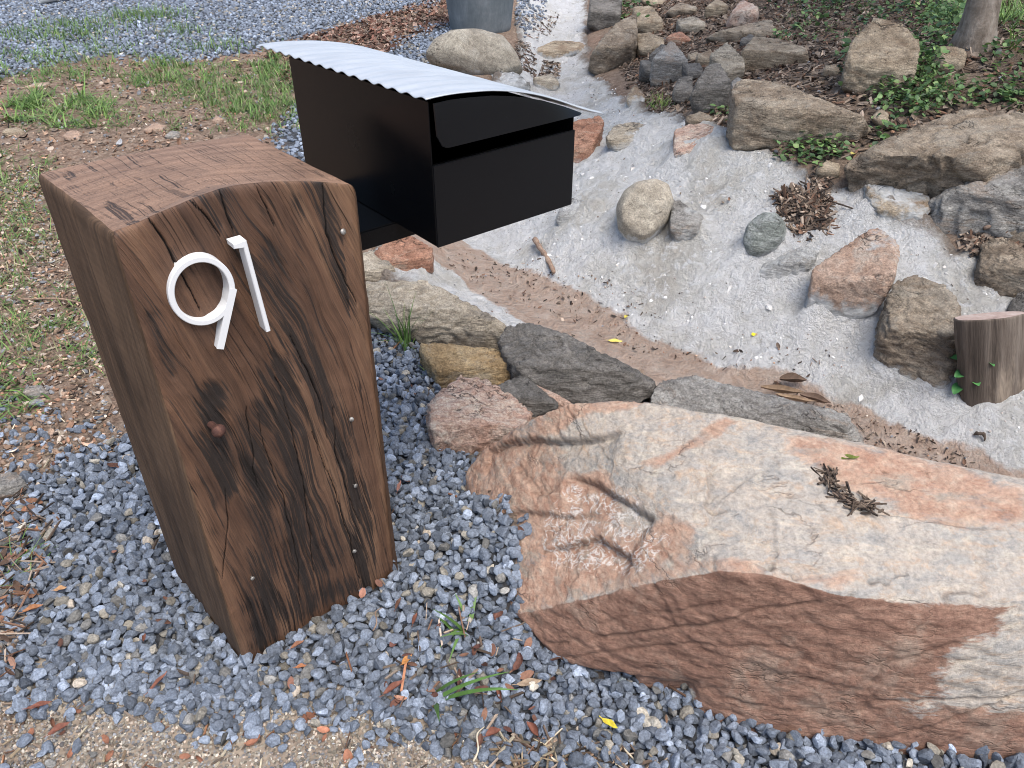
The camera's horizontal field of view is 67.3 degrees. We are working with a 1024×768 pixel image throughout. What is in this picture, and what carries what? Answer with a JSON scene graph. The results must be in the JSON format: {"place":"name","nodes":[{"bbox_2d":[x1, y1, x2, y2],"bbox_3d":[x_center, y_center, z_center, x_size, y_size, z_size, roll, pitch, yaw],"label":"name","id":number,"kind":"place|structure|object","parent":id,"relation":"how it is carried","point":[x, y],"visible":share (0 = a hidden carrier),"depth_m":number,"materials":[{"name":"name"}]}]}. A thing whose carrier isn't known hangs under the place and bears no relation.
{"place":"outdoors","nodes":[
{"label":"outdoors","id":0,"kind":"place"},
{"bbox_2d":[0,650,519,767],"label":"pavement","id":1,"kind":"structure","parent":0,"point":[208,760],"depth_m":1.25,"materials":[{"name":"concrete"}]},
{"bbox_2d":[44,722,68,736],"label":"dry leaf","id":2,"kind":"object","parent":1,"relation":"on","point":[56,727],"visible":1,"depth_m":1.25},
{"bbox_2d":[0,0,1023,767],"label":"ground","id":3,"kind":"structure","parent":0,"point":[616,80],"depth_m":3.53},
{"bbox_2d":[2,127,25,136],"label":"rock","id":4,"kind":"object","parent":3,"relation":"on","point":[16,131],"visible":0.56,"depth_m":3.83,"materials":[{"name":"beige stone"}]},
{"bbox_2d":[0,472,28,505],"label":"rock","id":5,"kind":"object","parent":3,"relation":"on","point":[12,483],"visible":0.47,"depth_m":1.72,"materials":[{"name":"grey stone"}]},
{"bbox_2d":[0,533,50,573],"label":"grass tuft","id":6,"kind":"object","parent":3,"relation":"on","point":[18,558],"visible":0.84,"depth_m":1.56,"materials":[{"name":"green plant"}]},
{"bbox_2d":[21,81,50,88],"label":"rock","id":7,"kind":"object","parent":3,"relation":"on","point":[44,84],"visible":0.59,"depth_m":4.62,"materials":[{"name":"beige stone"}]},
{"bbox_2d":[23,385,49,398],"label":"rock","id":8,"kind":"object","parent":3,"relation":"on","point":[32,391],"visible":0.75,"depth_m":2.04,"materials":[{"name":"grey stone"}]},
{"bbox_2d":[20,297,80,303],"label":"twig","id":9,"kind":"object","parent":3,"relation":"on","point":[44,298],"visible":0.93,"depth_m":2.48,"materials":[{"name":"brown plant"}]},
{"bbox_2d":[63,130,81,140],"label":"rock","id":10,"kind":"object","parent":3,"relation":"on","point":[70,135],"visible":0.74,"depth_m":3.79,"materials":[{"name":"beige stone"}]},
{"bbox_2d":[144,123,166,132],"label":"rock","id":11,"kind":"object","parent":3,"relation":"on","point":[158,127],"visible":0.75,"depth_m":3.89,"materials":[{"name":"beige stone"}]},
{"bbox_2d":[165,130,180,138],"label":"rock","id":12,"kind":"object","parent":3,"relation":"on","point":[172,134],"visible":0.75,"depth_m":3.82,"materials":[{"name":"grey stone"}]},
{"bbox_2d":[212,115,223,123],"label":"rock","id":13,"kind":"object","parent":3,"relation":"on","point":[217,120],"visible":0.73,"depth_m":4.01,"materials":[{"name":"beige stone"}]},
{"bbox_2d":[39,135,397,662],"bbox_3d":[-0.446,0.086,1.346,0.352,0.955,0.321,-27,43,-33],"label":"timber post","id":14,"kind":"object","parent":3,"relation":"on","point":[220,284],"visible":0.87,"depth_m":1.15,"materials":[{"name":"brown wood"}]},
{"bbox_2d":[257,40,603,250],"bbox_3d":[-0.188,-0.434,1.308,0.433,0.248,0.549,-25,42,-31],"label":"mailbox","id":15,"kind":"object","parent":14,"relation":"attached to","point":[437,156],"visible":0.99,"depth_m":1.17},
{"bbox_2d":[0,0,547,161],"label":"gravel","id":16,"kind":"structure","parent":3,"relation":"on","point":[229,13],"depth_m":6.19,"materials":[{"name":"gravel"}]},
{"bbox_2d":[363,250,395,281],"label":"rock","id":17,"kind":"object","parent":3,"relation":"on","point":[375,266],"visible":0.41,"depth_m":2.56,"materials":[{"name":"beige stone"}]},
{"bbox_2d":[374,236,433,273],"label":"rock","id":18,"kind":"object","parent":3,"relation":"on","point":[408,253],"visible":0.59,"depth_m":2.60,"materials":[{"name":"orange stone"}]},
{"bbox_2d":[366,280,505,348],"bbox_3d":[-0.256,-0.168,2.330,0.518,0.241,0.209,6,35,8],"label":"rock","id":19,"kind":"object","parent":3,"relation":"on","point":[451,318],"visible":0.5,"depth_m":2.23,"materials":[{"name":"beige stone"}]},
{"bbox_2d":[419,342,510,387],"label":"rock","id":20,"kind":"object","parent":3,"relation":"on","point":[445,365],"visible":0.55,"depth_m":2.07,"materials":[{"name":"stone"}]},
{"bbox_2d":[425,28,522,74],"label":"rock","id":21,"kind":"object","parent":3,"relation":"on","point":[474,51],"visible":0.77,"depth_m":4.81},
{"bbox_2d":[425,375,532,453],"bbox_3d":[-0.079,0.122,1.938,0.265,0.221,0.203,0,35,0],"label":"rock","id":22,"kind":"object","parent":3,"relation":"on","point":[470,415],"visible":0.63,"depth_m":1.86,"materials":[{"name":"pink stone"}]},
{"bbox_2d":[446,0,513,32],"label":"planter","id":23,"kind":"object","parent":3,"relation":"on","point":[494,16],"visible":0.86,"depth_m":5.92,"materials":[{"name":"metal"}]},
{"bbox_2d":[491,72,530,97],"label":"rock","id":24,"kind":"object","parent":3,"relation":"on","point":[513,79],"visible":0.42,"depth_m":4.73,"materials":[{"name":"stone"}]},
{"bbox_2d":[0,328,1023,767],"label":"gravel","id":25,"kind":"structure","parent":3,"relation":"on","point":[88,634],"depth_m":1.38,"materials":[{"name":"gravel"}]},
{"bbox_2d":[20,604,42,612],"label":"dry leaf","id":26,"kind":"object","parent":25,"relation":"on","point":[32,607],"visible":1,"depth_m":1.45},
{"bbox_2d":[25,701,50,708],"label":"dry leaf","id":27,"kind":"object","parent":25,"relation":"on","point":[39,703],"visible":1,"depth_m":1.28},
{"bbox_2d":[146,671,166,693],"bbox_3d":[-0.609,0.512,1.315,0.007,0.006,0.049,20,50,26],"label":"dry leaf","id":28,"kind":"object","parent":25,"relation":"on","point":[158,679],"visible":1,"depth_m":1.32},
{"bbox_2d":[380,680,402,696],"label":"dry leaf","id":29,"kind":"object","parent":25,"relation":"on","point":[391,686],"visible":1,"depth_m":1.31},
{"bbox_2d":[369,287,435,351],"bbox_3d":[-0.326,-0.175,2.189,0.226,0.185,0.232,-17,38,-22],"label":"grass tuft","id":30,"kind":"object","parent":25,"relation":"on","point":[406,341],"visible":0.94,"depth_m":2.20,"materials":[{"name":"green plant"}]},
{"bbox_2d":[433,594,476,660],"bbox_3d":[-0.105,0.428,1.392,0.086,0.053,0.154,0,35,0],"label":"grass tuft","id":31,"kind":"object","parent":25,"relation":"on","point":[460,632],"visible":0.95,"depth_m":1.39,"materials":[{"name":"green plant"}]},
{"bbox_2d":[433,672,516,721],"bbox_3d":[-0.067,0.509,1.282,0.137,0.093,0.095,-12,37,-16],"label":"grass tuft","id":32,"kind":"object","parent":25,"relation":"on","point":[447,692],"visible":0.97,"depth_m":1.29,"materials":[{"name":"green plant"}]},
{"bbox_2d":[472,726,484,761],"bbox_3d":[-0.054,0.573,1.232,0.010,0.013,0.061,6,35,9],"label":"twig","id":33,"kind":"object","parent":25,"relation":"on","point":[475,757],"visible":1,"depth_m":1.22,"materials":[{"name":"wood"}]},
{"bbox_2d":[483,727,500,736],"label":"dry leaf","id":34,"kind":"object","parent":25,"relation":"on","point":[492,731],"visible":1,"depth_m":1.24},
{"bbox_2d":[512,678,541,685],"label":"dry leaf","id":35,"kind":"object","parent":25,"relation":"on","point":[524,682],"visible":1,"depth_m":1.31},
{"bbox_2d":[527,721,539,738],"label":"dry leaf","id":36,"kind":"object","parent":25,"relation":"on","point":[533,728],"visible":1,"depth_m":1.25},
{"bbox_2d":[599,716,617,727],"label":"fallen leaf","id":37,"kind":"object","parent":25,"relation":"on","point":[610,722],"visible":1,"depth_m":1.25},
{"bbox_2d":[0,0,1023,767],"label":"soil crumbs","id":38,"kind":"object","parent":3,"relation":"on","point":[94,718],"visible":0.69,"depth_m":1.90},
{"bbox_2d":[0,0,1023,767],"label":"bark chips","id":39,"kind":"object","parent":3,"relation":"on","point":[802,218],"visible":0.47,"depth_m":2.65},
{"bbox_2d":[0,0,1023,585],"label":"grass","id":40,"kind":"structure","parent":3,"relation":"on","point":[36,96],"depth_m":4.32,"materials":[{"name":"green plant"}]},
{"bbox_2d":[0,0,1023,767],"bbox_3d":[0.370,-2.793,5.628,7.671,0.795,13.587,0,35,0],"label":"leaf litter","id":41,"kind":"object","parent":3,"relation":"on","point":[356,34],"visible":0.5,"depth_m":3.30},
{"bbox_2d":[498,376,558,416],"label":"rock","id":42,"kind":"object","parent":3,"relation":"on","point":[532,397],"visible":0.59,"depth_m":1.96,"materials":[{"name":"grey stone"}]},
{"bbox_2d":[533,74,559,90],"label":"rock","id":43,"kind":"object","parent":3,"relation":"on","point":[549,82],"visible":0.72,"depth_m":5.01,"materials":[{"name":"beige stone"}]},
{"bbox_2d":[537,385,570,407],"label":"rock","id":44,"kind":"object","parent":3,"relation":"on","point":[560,400],"visible":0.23,"depth_m":2.00,"materials":[{"name":"pink stone"}]},
{"bbox_2d":[555,195,585,226],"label":"rock","id":45,"kind":"object","parent":3,"relation":"on","point":[565,214],"visible":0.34,"depth_m":2.95,"materials":[{"name":"stone"}]},
{"bbox_2d":[497,323,656,403],"bbox_3d":[0.167,-0.002,2.096,0.458,0.213,0.208,13,37,17],"label":"rock","id":46,"kind":"object","parent":3,"relation":"on","point":[569,368],"visible":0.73,"depth_m":2.02,"materials":[{"name":"grey stone"}]},
{"bbox_2d":[573,116,603,162],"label":"rock","id":47,"kind":"object","parent":3,"relation":"on","point":[588,135],"visible":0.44,"depth_m":3.42,"materials":[{"name":"orange stone"}]},
{"bbox_2d":[587,0,621,30],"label":"rock","id":48,"kind":"object","parent":3,"relation":"on","point":[602,14],"visible":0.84,"depth_m":6.31,"materials":[{"name":"grey stone"}]},
{"bbox_2d":[606,122,645,151],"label":"rock","id":49,"kind":"object","parent":3,"relation":"on","point":[619,137],"visible":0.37,"depth_m":3.29,"materials":[{"name":"beige stone"}]},
{"bbox_2d":[639,60,651,82],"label":"rock","id":50,"kind":"object","parent":3,"relation":"on","point":[644,70],"visible":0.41,"depth_m":4.48,"materials":[{"name":"grey stone"}]},
{"bbox_2d":[633,5,663,32],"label":"rock","id":51,"kind":"object","parent":3,"relation":"on","point":[652,22],"visible":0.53,"depth_m":5.59,"materials":[{"name":"beige stone"}]},
{"bbox_2d":[636,32,663,55],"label":"rock","id":52,"kind":"object","parent":3,"relation":"on","point":[649,42],"visible":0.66,"depth_m":5.09,"materials":[{"name":"beige stone"}]},
{"bbox_2d":[641,0,665,6],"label":"rock","id":53,"kind":"object","parent":3,"relation":"on","point":[643,2],"visible":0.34,"depth_m":6.37,"materials":[{"name":"beige stone"}]},
{"bbox_2d":[649,44,665,60],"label":"rock","id":54,"kind":"object","parent":3,"relation":"on","point":[655,52],"visible":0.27,"depth_m":4.86,"materials":[{"name":"grey stone"}]},
{"bbox_2d":[643,89,674,110],"bbox_3d":[0.750,-1.393,3.738,0.216,0.074,0.265,17,38,23],"label":"grass tuft","id":55,"kind":"object","parent":3,"relation":"on","point":[664,102],"visible":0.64,"depth_m":3.73,"materials":[{"name":"green plant"}]},
{"bbox_2d":[649,41,687,86],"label":"rock","id":56,"kind":"object","parent":3,"relation":"on","point":[669,59],"visible":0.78,"depth_m":4.30,"materials":[{"name":"grey stone"}]},
{"bbox_2d":[666,31,690,45],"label":"rock","id":57,"kind":"object","parent":3,"relation":"on","point":[678,38],"visible":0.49,"depth_m":5.06,"materials":[{"name":"pink stone"}]},
{"bbox_2d":[665,3,696,17],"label":"rock","id":58,"kind":"object","parent":3,"relation":"on","point":[675,10],"visible":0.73,"depth_m":5.79,"materials":[{"name":"brown stone"}]},
{"bbox_2d":[672,76,692,103],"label":"rock","id":59,"kind":"object","parent":3,"relation":"on","point":[682,90],"visible":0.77,"depth_m":3.56,"materials":[{"name":"grey stone"}]},
{"bbox_2d":[669,199,703,241],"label":"rock","id":60,"kind":"object","parent":3,"relation":"on","point":[685,220],"visible":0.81,"depth_m":2.62,"materials":[{"name":"grey stone"}]},
{"bbox_2d":[676,16,705,32],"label":"rock","id":61,"kind":"object","parent":3,"relation":"on","point":[691,24],"visible":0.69,"depth_m":5.25,"materials":[{"name":"beige stone"}]},
{"bbox_2d":[681,63,702,78],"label":"rock","id":62,"kind":"object","parent":3,"relation":"on","point":[694,70],"visible":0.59,"depth_m":4.15,"materials":[{"name":"grey stone"}]},
{"bbox_2d":[688,52,697,61],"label":"rock","id":63,"kind":"object","parent":3,"relation":"on","point":[691,56],"visible":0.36,"depth_m":4.62,"materials":[{"name":"beige stone"}]},
{"bbox_2d":[695,49,711,65],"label":"rock","id":64,"kind":"object","parent":3,"relation":"on","point":[702,58],"visible":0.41,"depth_m":4.40,"materials":[{"name":"beige stone"}]},
{"bbox_2d":[689,63,730,113],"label":"rock","id":65,"kind":"object","parent":3,"relation":"on","point":[712,84],"visible":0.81,"depth_m":3.14,"materials":[{"name":"grey stone"}]},
{"bbox_2d":[704,0,727,17],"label":"rock","id":66,"kind":"object","parent":3,"relation":"on","point":[716,7],"visible":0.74,"depth_m":5.51,"materials":[{"name":"beige stone"}]},
{"bbox_2d":[709,42,744,81],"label":"rock","id":67,"kind":"object","parent":3,"relation":"on","point":[728,58],"visible":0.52,"depth_m":3.63,"materials":[{"name":"beige stone"}]},
{"bbox_2d":[731,77,740,88],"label":"rock","id":68,"kind":"object","parent":3,"relation":"on","point":[735,81],"visible":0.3,"depth_m":3.42,"materials":[{"name":"grey stone"}]},
{"bbox_2d":[705,20,774,42],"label":"rock","id":69,"kind":"object","parent":3,"relation":"on","point":[763,28],"visible":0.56,"depth_m":4.82,"materials":[{"name":"brown stone"}]},
{"bbox_2d":[726,0,758,26],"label":"rock","id":70,"kind":"object","parent":3,"relation":"on","point":[743,12],"visible":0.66,"depth_m":5.15,"materials":[{"name":"pink stone"}]},
{"bbox_2d":[465,401,1023,759],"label":"pale boulder","id":71,"kind":"object","parent":3,"relation":"on","point":[742,569],"visible":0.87,"depth_m":1.24,"materials":[{"name":"stone"}]},
{"bbox_2d":[810,463,889,516],"bbox_3d":[0.545,0.176,1.252,0.072,0.032,0.138,-23,41,-29],"label":"twig debris","id":72,"kind":"object","parent":71,"relation":"on","point":[867,504],"visible":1,"depth_m":1.25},
{"bbox_2d":[841,454,858,458],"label":"fallen leaf","id":73,"kind":"object","parent":71,"relation":"on","point":[850,456],"visible":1,"depth_m":1.30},
{"bbox_2d":[740,34,753,46],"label":"rock","id":74,"kind":"object","parent":3,"relation":"on","point":[746,39],"visible":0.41,"depth_m":4.68,"materials":[{"name":"grey stone"}]},
{"bbox_2d":[650,375,863,442],"bbox_3d":[0.604,0.114,1.929,0.521,0.178,0.159,12,37,17],"label":"rock","id":75,"kind":"object","parent":3,"relation":"on","point":[695,393],"visible":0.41,"depth_m":1.89,"materials":[{"name":"grey stone"}]},
{"bbox_2d":[742,212,785,256],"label":"rock","id":76,"kind":"object","parent":3,"relation":"on","point":[765,233],"visible":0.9,"depth_m":2.45,"materials":[{"name":"grey stone"}]},
{"bbox_2d":[741,36,808,74],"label":"rock","id":77,"kind":"object","parent":3,"relation":"on","point":[761,53],"visible":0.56,"depth_m":3.76,"materials":[{"name":"beige stone"}]},
{"bbox_2d":[759,243,818,279],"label":"rock","id":78,"kind":"object","parent":3,"relation":"on","point":[796,261],"visible":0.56,"depth_m":2.40,"materials":[{"name":"stone"}]},
{"bbox_2d":[726,79,871,150],"bbox_3d":[1.038,-0.937,2.794,0.500,0.265,0.263,14,37,19],"label":"rock","id":79,"kind":"object","parent":3,"relation":"on","point":[763,114],"visible":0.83,"depth_m":2.71,"materials":[{"name":"brown stone"}]},
{"bbox_2d":[620,0,1023,165],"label":"ground cover","id":80,"kind":"object","parent":3,"relation":"on","point":[943,10],"visible":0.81,"depth_m":2.85,"materials":[{"name":"green plant"}]},
{"bbox_2d":[821,64,840,76],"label":"rock","id":81,"kind":"object","parent":3,"relation":"on","point":[831,70],"visible":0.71,"depth_m":3.21,"materials":[{"name":"brown stone"}]},
{"bbox_2d":[805,228,899,318],"bbox_3d":[1.032,-0.311,2.346,0.228,0.264,0.262,15,38,20],"label":"rock","id":82,"kind":"object","parent":3,"relation":"on","point":[855,279],"visible":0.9,"depth_m":2.26,"materials":[{"name":"beige stone"}]},
{"bbox_2d":[840,17,919,96],"bbox_3d":[1.414,-1.222,2.958,0.254,0.297,0.280,14,37,19],"label":"rock","id":83,"kind":"object","parent":3,"relation":"on","point":[878,49],"visible":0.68,"depth_m":2.88,"materials":[{"name":"beige stone"}]},
{"bbox_2d":[871,110,889,127],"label":"rock","id":84,"kind":"object","parent":3,"relation":"on","point":[876,119],"visible":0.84,"depth_m":2.73,"materials":[{"name":"beige stone"}]},
{"bbox_2d":[863,184,930,221],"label":"rock","id":85,"kind":"object","parent":3,"relation":"on","point":[904,205],"visible":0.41,"depth_m":2.42,"materials":[{"name":"beige stone"}]},
{"bbox_2d":[873,275,961,388],"bbox_3d":[1.141,-0.114,2.165,0.245,0.317,0.200,26,43,32],"label":"rock","id":86,"kind":"object","parent":3,"relation":"on","point":[914,335],"visible":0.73,"depth_m":2.10,"materials":[{"name":"brown stone"}]},
{"bbox_2d":[844,108,1023,197],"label":"rock","id":87,"kind":"object","parent":3,"relation":"on","point":[935,158],"visible":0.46,"depth_m":2.41,"materials":[{"name":"brown stone"}]},
{"bbox_2d":[931,46,966,72],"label":"rock","id":88,"kind":"object","parent":3,"relation":"on","point":[956,57],"visible":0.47,"depth_m":2.92,"materials":[{"name":"beige stone"}]},
{"bbox_2d":[948,0,1001,53],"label":"tree","id":89,"kind":"object","parent":3,"relation":"on","point":[976,30],"visible":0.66,"depth_m":2.98,"materials":[{"name":"grey plant"}]},
{"bbox_2d":[928,165,1023,238],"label":"rock","id":90,"kind":"object","parent":3,"relation":"on","point":[996,202],"visible":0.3,"depth_m":2.30,"materials":[{"name":"grey stone"}]},
{"bbox_2d":[974,237,1023,297],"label":"rock","id":91,"kind":"object","parent":3,"relation":"on","point":[999,269],"visible":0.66,"depth_m":2.21,"materials":[{"name":"brown stone"}]},
{"bbox_2d":[1006,291,1023,311],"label":"rock","id":92,"kind":"object","parent":3,"relation":"on","point":[1016,303],"visible":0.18,"depth_m":2.14,"materials":[{"name":"grey stone"}]},
{"bbox_2d":[1010,230,1023,242],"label":"rock","id":93,"kind":"object","parent":3,"relation":"on","point":[1016,237],"visible":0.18,"depth_m":2.29,"materials":[{"name":"brown stone"}]},
{"bbox_2d":[375,0,1023,478],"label":"channel","id":94,"kind":"object","parent":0,"point":[893,402],"visible":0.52,"depth_m":2.52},
{"bbox_2d":[532,237,555,273],"bbox_3d":[0.118,-0.482,2.860,0.025,0.025,0.285,-7,36,-10],"label":"stick","id":95,"kind":"object","parent":94,"relation":"on","point":[539,247],"visible":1,"depth_m":2.85,"materials":[{"name":"wood"}]},
{"bbox_2d":[535,40,585,59],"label":"rock","id":96,"kind":"object","parent":94,"relation":"on","point":[555,49],"visible":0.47,"depth_m":5.77,"materials":[{"name":"beige stone"}]},
{"bbox_2d":[588,13,637,74],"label":"rock","id":97,"kind":"object","parent":94,"relation":"on","point":[616,46],"visible":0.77,"depth_m":5.08,"materials":[{"name":"brown stone"}]},
{"bbox_2d":[626,85,644,107],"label":"rock","id":98,"kind":"object","parent":94,"relation":"on","point":[635,95],"visible":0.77,"depth_m":4.00,"materials":[{"name":"beige stone"}]},
{"bbox_2d":[616,179,673,243],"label":"rock","id":99,"kind":"object","parent":94,"relation":"on","point":[643,209],"visible":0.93,"depth_m":2.63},
{"bbox_2d":[672,123,713,157],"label":"rock","id":100,"kind":"object","parent":94,"relation":"on","point":[688,132],"visible":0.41,"depth_m":2.96,"materials":[{"name":"pink stone"}]},
{"bbox_2d":[685,111,712,124],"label":"rock","id":101,"kind":"object","parent":94,"relation":"on","point":[697,118],"visible":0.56,"depth_m":3.07,"materials":[{"name":"brown stone"}]},
{"bbox_2d":[752,385,803,393],"bbox_3d":[0.753,0.016,2.178,0.146,0.020,0.026,7,35,13],"label":"dry leaf","id":102,"kind":"object","parent":94,"relation":"on","point":[783,389],"visible":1,"depth_m":2.18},
{"bbox_2d":[778,372,806,381],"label":"dry leaf","id":103,"kind":"object","parent":94,"relation":"on","point":[792,377],"visible":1,"depth_m":2.20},
{"bbox_2d":[776,393,814,401],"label":"dry leaf","id":104,"kind":"object","parent":94,"relation":"on","point":[796,397],"visible":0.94,"depth_m":2.14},
{"bbox_2d":[800,392,830,402],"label":"dry leaf","id":105,"kind":"object","parent":94,"relation":"on","point":[816,397],"visible":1,"depth_m":2.15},
{"bbox_2d":[815,160,839,178],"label":"rock","id":106,"kind":"object","parent":94,"relation":"on","point":[829,169],"visible":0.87,"depth_m":2.60,"materials":[{"name":"beige stone"}]},
{"bbox_2d":[950,354,994,393],"bbox_3d":[1.221,-0.017,2.051,0.129,0.158,0.096,24,41,30],"label":"seedling","id":107,"kind":"object","parent":94,"relation":"on","point":[956,388],"visible":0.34,"depth_m":2.05,"materials":[{"name":"green plant"}]},
{"bbox_2d":[973,431,985,440],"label":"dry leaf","id":108,"kind":"object","parent":94,"relation":"on","point":[983,434],"visible":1,"depth_m":1.99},
{"bbox_2d":[953,311,1023,406],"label":"log stump","id":109,"kind":"object","parent":94,"relation":"on","point":[983,341],"visible":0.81,"depth_m":1.97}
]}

